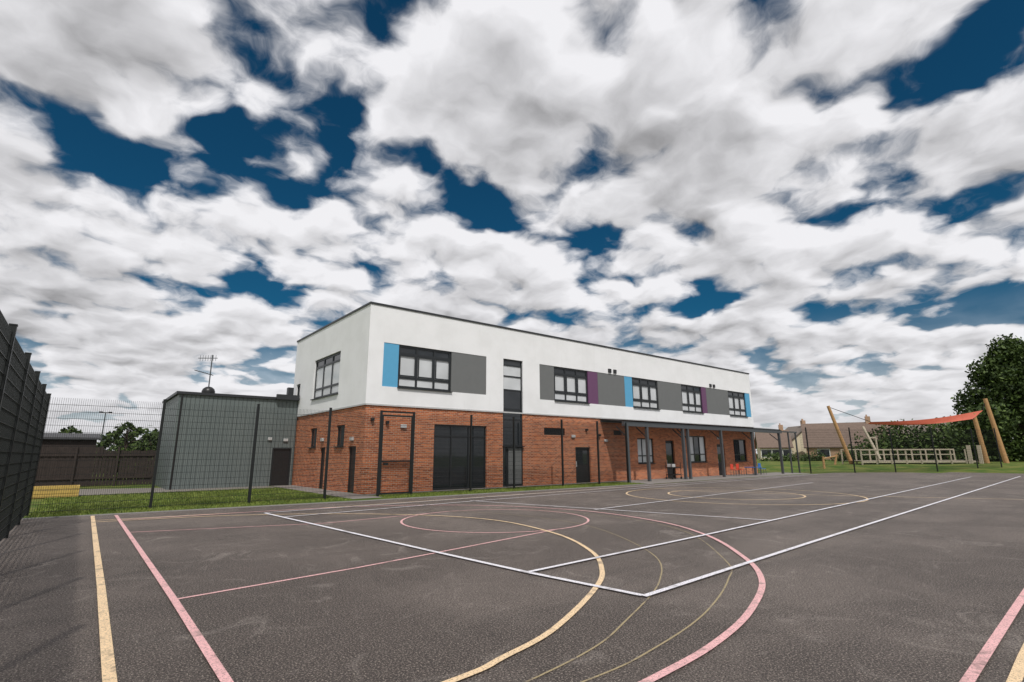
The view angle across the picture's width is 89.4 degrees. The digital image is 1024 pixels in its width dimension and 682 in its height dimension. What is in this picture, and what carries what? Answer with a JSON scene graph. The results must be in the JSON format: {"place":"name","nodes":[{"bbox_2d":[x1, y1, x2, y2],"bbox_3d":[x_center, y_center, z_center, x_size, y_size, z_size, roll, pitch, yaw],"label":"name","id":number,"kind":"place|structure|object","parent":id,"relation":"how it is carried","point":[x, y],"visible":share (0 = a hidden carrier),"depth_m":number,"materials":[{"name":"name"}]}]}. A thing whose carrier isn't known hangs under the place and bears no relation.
{"place":"outdoors","nodes":[
{"label":"outdoors","id":0,"kind":"place"},
{"bbox_2d":[35,433,100,485],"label":"garden shed","id":1,"kind":"structure","parent":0,"point":[69,436],"depth_m":28.65,"materials":[{"name":"wood"}]},
{"bbox_2d":[79,486,275,494],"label":"gravel path","id":2,"kind":"structure","parent":0,"point":[123,490],"depth_m":24.50,"materials":[{"name":"grey gravel"}]},
{"bbox_2d":[23,454,867,517],"bbox_3d":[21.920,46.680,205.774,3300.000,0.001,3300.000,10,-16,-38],"label":"ground","id":3,"kind":"structure","parent":0,"point":[34,501],"depth_m":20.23,"materials":[{"name":"green plant"}]},
{"bbox_2d":[32,485,79,497],"bbox_3d":[-18.429,5.965,20.477,2.000,0.405,1.080,10,-16,-38],"label":"sandpit box","id":4,"kind":"object","parent":3,"relation":"on","point":[59,492],"visible":0.45,"depth_m":20.34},
{"bbox_2d":[58,426,81,432],"bbox_3d":[-32.280,7.960,37.212,3.534,3.863,3.050,10,-16,-38],"label":"garden tree","id":5,"kind":"object","parent":3,"relation":"on","point":[69,429],"visible":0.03,"depth_m":37.59,"materials":[{"name":"green plant"}]},
{"bbox_2d":[34,446,155,485],"bbox_3d":[-25.199,6.298,25.758,12.285,2.130,0.170,10,-16,-38],"label":"timber fence","id":6,"kind":"object","parent":3,"relation":"on","point":[109,468],"visible":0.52,"depth_m":27.92,"materials":[{"name":"brown wood"}]},
{"bbox_2d":[96,411,110,473],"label":"street lamp","id":7,"kind":"object","parent":3,"relation":"on","point":[103,422],"visible":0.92,"depth_m":48.29,"materials":[{"name":"metal"}]},
{"bbox_2d":[69,425,158,449],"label":"distant trees","id":8,"kind":"object","parent":3,"relation":"on","point":[146,429],"depth_m":89.80,"materials":[{"name":"green plant"}]},
{"bbox_2d":[94,421,151,476],"bbox_3d":[-26.076,7.352,34.714,3.284,3.934,3.321,-4,-13,18],"label":"garden tree","id":9,"kind":"object","parent":3,"relation":"on","point":[122,438],"visible":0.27,"depth_m":34.38,"materials":[{"name":"green plant"}]},
{"bbox_2d":[93,439,155,471],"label":"distant trees","id":10,"kind":"object","parent":3,"relation":"on","point":[111,448],"depth_m":50.19,"materials":[{"name":"green plant"}]},
{"bbox_2d":[118,431,158,478],"bbox_3d":[-23.639,7.542,33.939,3.445,3.212,2.988,-2,-12,8],"label":"garden tree","id":11,"kind":"object","parent":3,"relation":"on","point":[146,441],"visible":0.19,"depth_m":33.58,"materials":[{"name":"green plant"}]},
{"bbox_2d":[155,386,299,489],"bbox_3d":[-16.250,5.393,29.358,5.880,5.370,6.400,10,-16,-38],"label":"clad annex","id":12,"kind":"object","parent":3,"relation":"on","point":[208,396],"visible":0.87,"depth_m":26.95,"materials":[{"name":"metal"}]},
{"bbox_2d":[195,355,217,385],"bbox_3d":[-16.314,1.763,27.474,1.006,2.154,0.320,10,-16,-38],"label":"tv aerial","id":13,"kind":"object","parent":12,"relation":"on","point":[211,360],"visible":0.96,"depth_m":27.63,"materials":[{"name":"silver metal"}]},
{"bbox_2d":[270,449,289,485],"bbox_3d":[-12.679,6.870,28.292,0.960,1.960,0.060,10,-16,-38],"label":"door leaf","id":14,"kind":"structure","parent":12,"relation":"in","point":[277,451],"depth_m":28.27,"materials":[{"name":"metal"}]},
{"bbox_2d":[25,393,629,515],"bbox_3d":[-3.370,4.788,22.191,25.424,3.380,0.146,9,-15,-37],"label":"fence","id":15,"kind":"object","parent":3,"relation":"on","point":[452,468],"visible":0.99,"depth_m":19.67,"materials":[{"name":"metal"}]},
{"bbox_2d":[21,483,652,519],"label":"kerb","id":16,"kind":"structure","parent":3,"relation":"on","point":[300,504],"depth_m":16.91,"materials":[{"name":"concrete"}]},
{"bbox_2d":[291,405,757,493],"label":"brick walls","id":17,"kind":"structure","parent":3,"relation":"on","point":[658,436],"depth_m":27.18,"materials":[{"name":"red brick"}]},
{"bbox_2d":[319,448,324,485],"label":"frame","id":18,"kind":"object","parent":17,"relation":"attached to","point":[321,465],"visible":0.29,"depth_m":25.75,"materials":[{"name":"black metal"}]},
{"bbox_2d":[320,449,324,487],"bbox_3d":[-9.257,6.269,25.498,0.050,1.890,0.650,10,-16,-38],"label":"leaf","id":19,"kind":"object","parent":18,"relation":"attached to","point":[321,485],"visible":0.29,"depth_m":25.59,"materials":[{"name":"metal"}]},
{"bbox_2d":[347,446,355,491],"bbox_3d":[-6.954,5.629,22.693,0.140,1.980,0.900,10,-16,-38],"label":"door","id":20,"kind":"structure","parent":17,"relation":"attached to","point":[351,468],"depth_m":22.83,"materials":[{"name":"metal"}]},
{"bbox_2d":[433,424,485,489],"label":"patio glazing","id":21,"kind":"structure","parent":17,"relation":"attached to","point":[450,450],"depth_m":24.86,"materials":[{"name":"black glass"}]},
{"bbox_2d":[503,359,521,445],"bbox_3d":[-0.003,3.258,27.458,1.340,4.560,0.080,10,-16,-38],"label":"frame","id":22,"kind":"object","parent":17,"relation":"attached to","point":[520,367],"visible":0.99,"depth_m":27.54,"materials":[{"name":"black metal"}]},
{"bbox_2d":[503,360,520,444],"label":"glazing","id":23,"kind":"structure","parent":22,"relation":"attached to","point":[512,399],"depth_m":27.36,"materials":[{"name":"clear glass"}]},
{"bbox_2d":[503,365,520,389],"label":"glazing with blind","id":24,"kind":"structure","parent":22,"relation":"attached to","point":[511,383],"depth_m":27.74,"materials":[{"name":"white glass"}]},
{"bbox_2d":[503,447,522,485],"bbox_3d":[0.010,6.457,26.755,1.340,1.990,0.083,10,-16,-38],"label":"frame","id":25,"kind":"object","parent":17,"relation":"attached to","point":[507,466],"visible":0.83,"depth_m":26.55,"materials":[{"name":"black metal"}]},
{"bbox_2d":[504,449,508,484],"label":"glazing","id":26,"kind":"structure","parent":25,"relation":"attached to","point":[504,467],"depth_m":26.42,"materials":[{"name":"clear glass"}]},
{"bbox_2d":[508,449,521,483],"bbox_3d":[0.150,6.480,26.793,0.870,1.780,0.026,10,-16,-38],"label":"stair door leaf","id":27,"kind":"object","parent":25,"relation":"attached to","point":[517,467],"visible":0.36,"depth_m":26.77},
{"bbox_2d":[320,424,718,441],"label":"wall lights","id":28,"kind":"object","parent":17,"relation":"attached to","point":[352,438],"depth_m":25.53},
{"bbox_2d":[293,304,753,426],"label":"rendered upper walls","id":29,"kind":"structure","parent":17,"relation":"on","point":[358,338],"depth_m":27.35,"materials":[{"name":"white paint"}]},
{"bbox_2d":[311,393,337,399],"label":"sill","id":30,"kind":"structure","parent":29,"relation":"attached to","point":[325,396],"depth_m":25.86,"materials":[{"name":"black metal"}]},
{"bbox_2d":[314,351,340,398],"bbox_3d":[-9.428,1.812,26.527,0.083,2.100,3.700,10,-16,-38],"label":"frame","id":31,"kind":"object","parent":29,"relation":"attached to","point":[323,367],"visible":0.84,"depth_m":26.75,"materials":[{"name":"black metal"}]},
{"bbox_2d":[315,361,339,396],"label":"glazing with blind","id":32,"kind":"structure","parent":31,"relation":"attached to","point":[327,375],"depth_m":26.48,"materials":[{"name":"white glass"}]},
{"bbox_2d":[317,354,340,366],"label":"glazing","id":33,"kind":"structure","parent":31,"relation":"attached to","point":[329,360],"depth_m":26.77,"materials":[{"name":"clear glass"}]},
{"bbox_2d":[382,342,398,386],"bbox_3d":[-5.483,1.079,23.307,0.748,1.980,0.080,10,-16,-38],"label":"blue panel","id":34,"kind":"object","parent":29,"relation":"attached to","point":[390,365],"visible":1,"depth_m":23.27,"materials":[{"name":"blue metal"}]},
{"bbox_2d":[397,345,450,390],"bbox_3d":[-4.121,1.325,24.451,2.830,1.980,0.100,10,-16,-38],"label":"frame","id":35,"kind":"object","parent":29,"relation":"attached to","point":[434,359],"visible":0.99,"depth_m":24.42,"materials":[{"name":"black metal"}]},
{"bbox_2d":[399,356,448,389],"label":"glazing with blind","id":36,"kind":"structure","parent":35,"relation":"attached to","point":[425,367],"depth_m":24.39,"materials":[{"name":"white glass"}]},
{"bbox_2d":[400,347,448,358],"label":"glazing","id":37,"kind":"structure","parent":35,"relation":"attached to","point":[423,352],"depth_m":24.59,"materials":[{"name":"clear glass"}]},
{"bbox_2d":[397,387,451,392],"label":"sill","id":38,"kind":"structure","parent":29,"relation":"attached to","point":[423,389],"depth_m":23.99,"materials":[{"name":"black metal"}]},
{"bbox_2d":[450,352,485,394],"bbox_3d":[-2.171,1.643,25.935,2.098,1.980,0.080,10,-16,-38],"label":"grey panel","id":39,"kind":"object","parent":29,"relation":"attached to","point":[468,373],"visible":1,"depth_m":25.86,"materials":[{"name":"grey metal"}]},
{"bbox_2d":[297,301,748,373],"bbox_3d":[3.686,1.418,37.646,34.280,0.090,10.490,10,-16,-38],"label":"roof coping","id":40,"kind":"object","parent":29,"relation":"on","point":[365,305],"visible":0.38,"depth_m":28.07,"materials":[{"name":"black metal"}]},
{"bbox_2d":[297,403,749,426],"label":"drip trim","id":41,"kind":"structure","parent":29,"relation":"attached to","point":[495,411],"depth_m":26.61,"materials":[{"name":"grey metal"}]},
{"bbox_2d":[370,369,714,435],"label":"wall fittings","id":42,"kind":"object","parent":29,"relation":"attached to","point":[609,371],"depth_m":32.63,"materials":[{"name":"plastic"}]},
{"bbox_2d":[539,364,553,399],"bbox_3d":[1.943,2.342,29.202,1.118,1.980,0.080,10,-16,-38],"label":"grey panel","id":43,"kind":"object","parent":29,"relation":"attached to","point":[546,382],"visible":1,"depth_m":29.17,"materials":[{"name":"grey metal"}]},
{"bbox_2d":[554,366,587,402],"bbox_3d":[3.445,2.612,30.457,2.820,1.980,0.100,10,-16,-38],"label":"frame","id":44,"kind":"object","parent":29,"relation":"attached to","point":[575,376],"visible":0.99,"depth_m":30.46,"materials":[{"name":"black metal"}]},
{"bbox_2d":[554,368,584,375],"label":"glazing","id":45,"kind":"structure","parent":44,"relation":"attached to","point":[568,372],"depth_m":30.59,"materials":[{"name":"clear glass"}]},
{"bbox_2d":[555,375,585,401],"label":"glazing with blind","id":46,"kind":"structure","parent":44,"relation":"attached to","point":[559,383],"depth_m":30.41,"materials":[{"name":"white glass"}]},
{"bbox_2d":[587,371,597,403],"bbox_3d":[4.913,2.848,31.559,0.868,1.980,0.080,10,-16,-38],"label":"purple panel","id":47,"kind":"object","parent":29,"relation":"attached to","point":[592,385],"visible":1,"depth_m":31.50,"materials":[{"name":"purple metal"}]},
{"bbox_2d":[597,372,625,406],"bbox_3d":[6.256,3.076,32.625,2.568,1.980,0.080,10,-16,-38],"label":"grey panel","id":48,"kind":"object","parent":29,"relation":"attached to","point":[611,389],"visible":1,"depth_m":32.56,"materials":[{"name":"grey metal"}]},
{"bbox_2d":[624,376,632,406],"bbox_3d":[7.564,3.299,33.664,0.778,1.980,0.080,10,-16,-38],"label":"blue panel","id":49,"kind":"object","parent":29,"relation":"attached to","point":[628,392],"visible":1,"depth_m":33.62,"materials":[{"name":"blue metal"}]},
{"bbox_2d":[632,377,657,408],"bbox_3d":[8.922,3.543,34.805,2.790,1.980,0.100,10,-16,-38],"label":"frame","id":50,"kind":"object","parent":29,"relation":"attached to","point":[640,385],"visible":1,"depth_m":34.89,"materials":[{"name":"black metal"}]},
{"bbox_2d":[632,379,655,385],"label":"glazing","id":51,"kind":"structure","parent":50,"relation":"attached to","point":[642,382],"depth_m":34.95,"materials":[{"name":"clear glass"}]},
{"bbox_2d":[633,385,656,407],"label":"glazing with blind","id":52,"kind":"structure","parent":50,"relation":"attached to","point":[636,393],"depth_m":34.76,"materials":[{"name":"white glass"}]},
{"bbox_2d":[657,381,682,410],"bbox_3d":[11.135,3.906,36.499,2.818,1.980,0.080,10,-16,-38],"label":"grey panel","id":53,"kind":"object","parent":29,"relation":"attached to","point":[669,394],"visible":1,"depth_m":36.41,"materials":[{"name":"grey metal"}]},
{"bbox_2d":[681,384,701,412],"bbox_3d":[13.235,4.277,38.228,2.660,1.980,0.100,10,-16,-38],"label":"frame","id":54,"kind":"object","parent":29,"relation":"attached to","point":[694,392],"visible":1,"depth_m":38.28,"materials":[{"name":"black metal"}]},
{"bbox_2d":[681,386,698,390],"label":"glazing","id":55,"kind":"structure","parent":54,"relation":"attached to","point":[689,388],"depth_m":38.38,"materials":[{"name":"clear glass"}]},
{"bbox_2d":[682,391,700,411],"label":"glazing with blind","id":56,"kind":"structure","parent":54,"relation":"attached to","point":[690,396],"depth_m":38.22,"materials":[{"name":"white glass"}]},
{"bbox_2d":[700,387,707,412],"bbox_3d":[14.544,4.486,39.204,0.618,1.980,0.080,10,-16,-38],"label":"purple panel","id":57,"kind":"object","parent":29,"relation":"attached to","point":[703,399],"visible":1,"depth_m":39.15,"materials":[{"name":"purple metal"}]},
{"bbox_2d":[705,387,729,414],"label":"grey panel","id":58,"kind":"object","parent":29,"relation":"attached to","point":[717,401],"visible":1,"depth_m":40.33,"materials":[{"name":"grey metal"}]},
{"bbox_2d":[728,391,745,415],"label":"frame","id":59,"kind":"object","parent":29,"relation":"attached to","point":[738,397],"visible":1,"depth_m":42.37,"materials":[{"name":"black metal"}]},
{"bbox_2d":[728,392,742,396],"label":"glazing","id":60,"kind":"structure","parent":59,"relation":"attached to","point":[735,394],"depth_m":42.46,"materials":[{"name":"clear glass"}]},
{"bbox_2d":[728,397,744,414],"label":"glazing with blind","id":61,"kind":"structure","parent":59,"relation":"attached to","point":[736,404],"depth_m":42.26,"materials":[{"name":"white glass"}]},
{"bbox_2d":[744,393,750,416],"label":"blue panel","id":62,"kind":"object","parent":29,"relation":"attached to","point":[747,405],"visible":1,"depth_m":43.27,"materials":[{"name":"blue metal"}]},
{"bbox_2d":[544,428,619,434],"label":"louvre vents","id":63,"kind":"object","parent":17,"relation":"on","point":[559,431],"visible":0.62,"depth_m":29.12,"materials":[{"name":"black metal"}]},
{"bbox_2d":[575,447,589,481],"bbox_3d":[4.043,7.189,30.053,1.260,2.000,0.100,10,-16,-38],"label":"frame","id":64,"kind":"object","parent":17,"relation":"attached to","point":[588,460],"visible":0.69,"depth_m":30.38,"materials":[{"name":"black metal"}]},
{"bbox_2d":[576,451,586,464],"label":"glazing","id":65,"kind":"structure","parent":64,"relation":"attached to","point":[581,453],"depth_m":30.12,"materials":[{"name":"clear glass"}]},
{"bbox_2d":[575,448,588,481],"bbox_3d":[4.040,7.205,30.054,1.140,1.910,0.050,10,-16,-38],"label":"leaf","id":66,"kind":"object","parent":64,"relation":"attached to","point":[582,474],"visible":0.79,"depth_m":30.00,"materials":[{"name":"metal"}]},
{"bbox_2d":[637,438,653,462],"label":"frame","id":67,"kind":"object","parent":17,"relation":"attached to","point":[642,455],"visible":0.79,"depth_m":33.77,"materials":[{"name":"black metal"}]},
{"bbox_2d":[637,439,651,461],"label":"glazing with blind","id":68,"kind":"structure","parent":67,"relation":"attached to","point":[643,449],"depth_m":33.77,"materials":[{"name":"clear glass"}]},
{"bbox_2d":[665,440,674,475],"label":"frame","id":69,"kind":"object","parent":17,"relation":"attached to","point":[672,451],"visible":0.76,"depth_m":35.75,"materials":[{"name":"black metal"}]},
{"bbox_2d":[665,443,671,462],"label":"glazing","id":70,"kind":"structure","parent":69,"relation":"attached to","point":[668,453],"depth_m":35.49,"materials":[{"name":"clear glass"}]},
{"bbox_2d":[665,441,673,477],"bbox_3d":[10.746,8.101,35.432,0.880,2.410,0.050,10,-16,-38],"label":"leaf","id":71,"kind":"object","parent":69,"relation":"attached to","point":[669,470],"visible":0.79,"depth_m":35.41,"materials":[{"name":"metal"}]},
{"bbox_2d":[689,436,705,461],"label":"frame","id":72,"kind":"object","parent":17,"relation":"attached to","point":[694,454],"visible":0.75,"depth_m":37.80,"materials":[{"name":"black metal"}]},
{"bbox_2d":[689,437,704,460],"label":"glazing with blind","id":73,"kind":"structure","parent":72,"relation":"attached to","point":[701,442],"depth_m":37.98,"materials":[{"name":"white glass"}]},
{"bbox_2d":[694,437,699,460],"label":"glazing","id":74,"kind":"structure","parent":72,"relation":"attached to","point":[696,448],"depth_m":37.69,"materials":[{"name":"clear glass"}]},
{"bbox_2d":[733,439,746,460],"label":"frame","id":75,"kind":"object","parent":17,"relation":"attached to","point":[739,454],"visible":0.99,"depth_m":41.48,"materials":[{"name":"black metal"}]},
{"bbox_2d":[733,440,745,459],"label":"glazing","id":76,"kind":"structure","parent":75,"relation":"attached to","point":[741,447],"depth_m":41.46,"materials":[{"name":"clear glass"}]},
{"bbox_2d":[754,423,793,459],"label":"bungalow","id":77,"kind":"object","parent":3,"relation":"on","point":[765,443],"visible":0.63,"depth_m":92.59,"materials":[{"name":"brown tile"}]},
{"bbox_2d":[761,450,791,456],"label":"windows","id":78,"kind":"structure","parent":77,"relation":"in","point":[785,452],"depth_m":91.53,"materials":[{"name":"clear glass"}]},
{"bbox_2d":[761,449,791,456],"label":"window frames","id":79,"kind":"structure","parent":77,"relation":"in","point":[761,449],"depth_m":91.59,"materials":[{"name":"white paint"}]},
{"bbox_2d":[785,419,806,458],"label":"bungalow","id":80,"kind":"object","parent":3,"relation":"on","point":[799,437],"visible":0.1,"depth_m":93.44,"materials":[{"name":"beige paint"}]},
{"bbox_2d":[822,454,837,468],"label":"balance beam","id":81,"kind":"structure","parent":3,"relation":"on","point":[823,460],"depth_m":49.29,"materials":[{"name":"brown wood"}]},
{"bbox_2d":[801,415,891,459],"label":"bungalow","id":82,"kind":"object","parent":3,"relation":"on","point":[830,427],"visible":0.27,"depth_m":84.98,"materials":[{"name":"brick"}]},
{"bbox_2d":[818,449,853,456],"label":"windows","id":83,"kind":"structure","parent":82,"relation":"in","point":[825,451],"depth_m":83.96,"materials":[{"name":"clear glass"}]},
{"bbox_2d":[757,459,1023,473],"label":"grass bank","id":84,"kind":"structure","parent":3,"relation":"on","point":[1014,467],"depth_m":47.26,"materials":[{"name":"green plant"}]},
{"bbox_2d":[759,448,892,461],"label":"hedge","id":85,"kind":"object","parent":84,"relation":"on","point":[776,457],"visible":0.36,"depth_m":70.46,"materials":[{"name":"green plant"}]},
{"bbox_2d":[827,398,1009,463],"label":"sail shade","id":86,"kind":"object","parent":84,"relation":"on","point":[973,416],"visible":0.91,"depth_m":53.49,"materials":[{"name":"fabric"}]},
{"bbox_2d":[847,416,1023,461],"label":"hedge","id":87,"kind":"object","parent":84,"relation":"on","point":[1014,449],"visible":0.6,"depth_m":64.60,"materials":[{"name":"green plant"}]},
{"bbox_2d":[799,427,1001,472],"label":"fence","id":88,"kind":"object","parent":3,"relation":"on","point":[932,441],"visible":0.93,"depth_m":43.78,"materials":[{"name":"metal"}]},
{"bbox_2d":[840,445,983,464],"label":"fence","id":89,"kind":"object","parent":3,"relation":"on","point":[969,453],"depth_m":50.52,"materials":[{"name":"grey wood"}]},
{"bbox_2d":[862,426,880,460],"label":"climbing post","id":90,"kind":"object","parent":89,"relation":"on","point":[871,442],"visible":0.7,"depth_m":51.55,"materials":[{"name":"beige wood"}]},
{"bbox_2d":[892,415,952,448],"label":"bungalow","id":91,"kind":"object","parent":3,"relation":"on","point":[919,426],"visible":0.02,"depth_m":100.86,"materials":[{"name":"brick"}]},
{"bbox_2d":[947,333,1023,460],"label":"broadleaf tree","id":92,"kind":"object","parent":3,"relation":"on","point":[998,379],"visible":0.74,"depth_m":64.94,"materials":[{"name":"green plant"}]},
{"bbox_2d":[0,472,1023,681],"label":"asphalt court","id":93,"kind":"object","parent":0,"point":[930,593],"visible":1,"depth_m":6.39,"materials":[{"name":"grey asphalt"}]},
{"bbox_2d":[0,310,48,541],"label":"fence","id":94,"kind":"object","parent":93,"relation":"on","point":[24,397],"visible":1,"depth_m":9.53,"materials":[{"name":"metal"}]},
{"bbox_2d":[91,474,1023,681],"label":"court markings","id":95,"kind":"object","parent":93,"relation":"on","point":[971,674],"visible":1,"depth_m":5.66,"materials":[{"name":"paint"}]},
{"bbox_2d":[0,0,1023,452],"label":"sky","id":96,"kind":"structure","parent":0,"point":[821,202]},
{"bbox_2d":[274,472,808,498],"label":"pavement","id":97,"kind":"structure","parent":0,"point":[646,481],"depth_m":30.42,"materials":[{"name":"grey concrete"}]},
{"bbox_2d":[665,462,681,478],"bbox_3d":[10.501,8.437,33.642,1.120,1.050,0.500,10,-16,-38],"label":"play trolley","id":98,"kind":"object","parent":97,"relation":"on","point":[671,465],"visible":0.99,"depth_m":33.46,"materials":[{"name":"metal"}]},
{"bbox_2d":[600,419,800,482],"bbox_3d":[14.895,7.889,37.432,23.050,3.710,1.920,10,-16,-38],"label":"entrance canopy","id":99,"kind":"object","parent":97,"relation":"on","point":[677,426],"visible":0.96,"depth_m":33.99,"materials":[{"name":"grey metal"}]},
{"bbox_2d":[736,464,744,474],"bbox_3d":[16.993,9.579,38.524,0.424,0.841,0.428,10,-16,-38],"label":"plastic chair","id":100,"kind":"object","parent":97,"relation":"on","point":[737,466],"visible":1,"depth_m":38.54,"materials":[{"name":"red plastic"}]},
{"bbox_2d":[744,467,761,474],"bbox_3d":[18.362,9.878,39.332,1.200,0.590,0.800,10,-16,-38],"label":"play table","id":101,"kind":"object","parent":97,"relation":"on","point":[752,469],"visible":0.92,"depth_m":39.21,"materials":[{"name":"blue plastic"}]},
{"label":"frame","id":102,"kind":"object","parent":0,"visible":0},
{"bbox_2d":[339,427,344,444],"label":"glazing","id":103,"kind":"structure","parent":102,"relation":"attached to","point":[342,434],"depth_m":24.22,"materials":[{"name":"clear glass"}]},
{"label":"frame","id":104,"kind":"object","parent":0,"visible":0},
{"bbox_2d":[312,430,316,445],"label":"glazing","id":105,"kind":"structure","parent":104,"relation":"attached to","point":[314,434],"depth_m":27.02,"materials":[{"name":"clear glass"}]},
{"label":"frame","id":106,"kind":"object","parent":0,"visible":0},
{"bbox_2d":[717,447,720,461],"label":"glazing","id":107,"kind":"structure","parent":106,"relation":"attached to","point":[719,454],"depth_m":39.47,"materials":[{"name":"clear glass"}]},
{"bbox_2d":[717,445,722,474],"bbox_3d":[15.871,9.071,39.479,0.980,2.210,0.050,10,-16,-38],"label":"leaf","id":108,"kind":"object","parent":106,"relation":"attached to","point":[720,467],"visible":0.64,"depth_m":39.29,"materials":[{"name":"metal"}]}
]}

